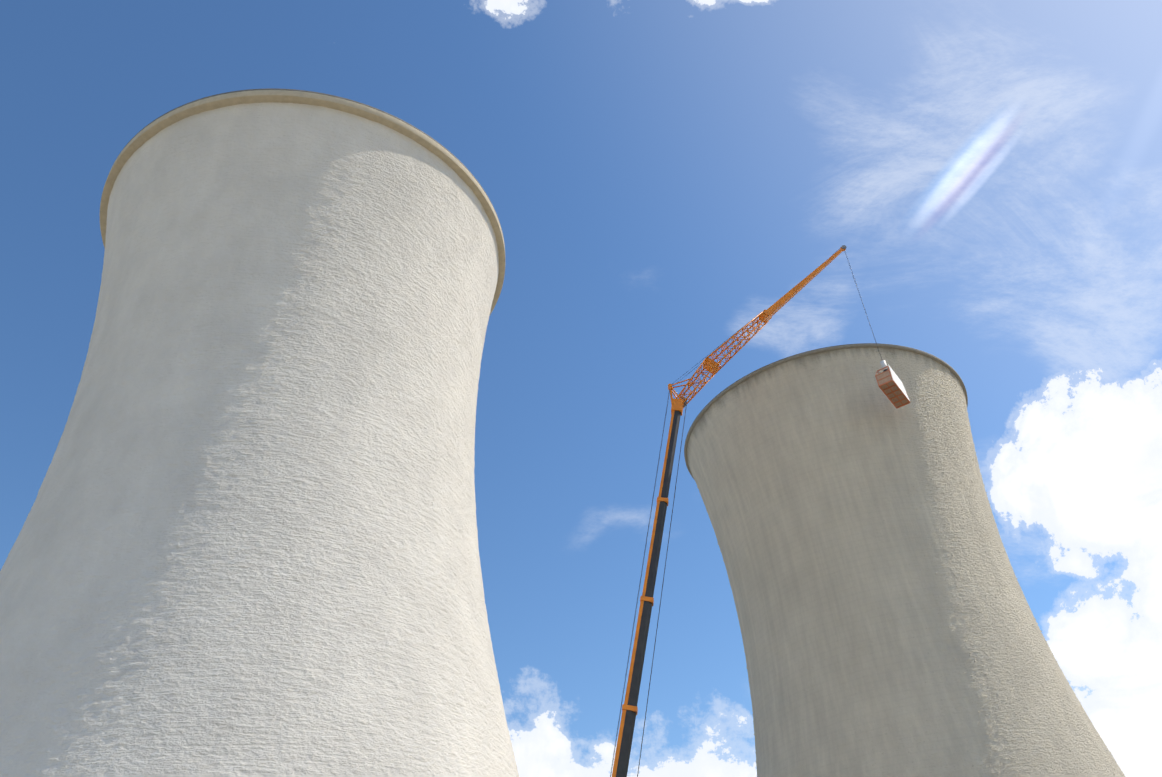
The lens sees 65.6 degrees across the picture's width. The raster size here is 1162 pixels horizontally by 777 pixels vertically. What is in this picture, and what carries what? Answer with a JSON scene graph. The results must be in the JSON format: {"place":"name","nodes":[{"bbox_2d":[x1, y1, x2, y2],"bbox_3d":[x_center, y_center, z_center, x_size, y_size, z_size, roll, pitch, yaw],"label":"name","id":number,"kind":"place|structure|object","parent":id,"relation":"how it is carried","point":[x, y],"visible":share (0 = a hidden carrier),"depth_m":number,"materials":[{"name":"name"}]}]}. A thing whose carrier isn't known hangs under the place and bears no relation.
{"place":"outdoors","nodes":[
{"label":"outdoors","id":0,"kind":"place"},
{"bbox_2d":[0,0,1161,776],"label":"sky","id":1,"kind":"structure","parent":0,"point":[656,176],"materials":[{"name":"blue"}]},
{"label":"ground","id":2,"kind":"structure","parent":0,"visible":0},
{"bbox_2d":[0,88,518,776],"bbox_3d":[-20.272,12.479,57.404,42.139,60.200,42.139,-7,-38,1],"label":"cooling tower","id":3,"kind":"structure","parent":2,"relation":"on","point":[246,544],"depth_m":48.83,"materials":[{"name":"concrete"}]},
{"bbox_2d":[610,245,881,776],"bbox_3d":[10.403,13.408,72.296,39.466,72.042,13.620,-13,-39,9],"label":"mobile crane","id":4,"kind":"object","parent":2,"relation":"on","point":[629,707],"visible":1,"depth_m":77.66,"materials":[{"name":"orange metal"}]},
{"bbox_2d":[875,360,910,408],"bbox_3d":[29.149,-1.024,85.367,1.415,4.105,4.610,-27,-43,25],"label":"wooden crate","id":5,"kind":"object","parent":4,"relation":"attached to","point":[890,384],"visible":1,"depth_m":83.95,"materials":[{"name":"brown"}]},
{"bbox_2d":[684,343,1125,776],"bbox_3d":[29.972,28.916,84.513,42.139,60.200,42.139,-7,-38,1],"label":"cooling tower","id":6,"kind":"structure","parent":2,"relation":"on","point":[888,624],"depth_m":80.11,"materials":[{"name":"concrete"}]}
]}

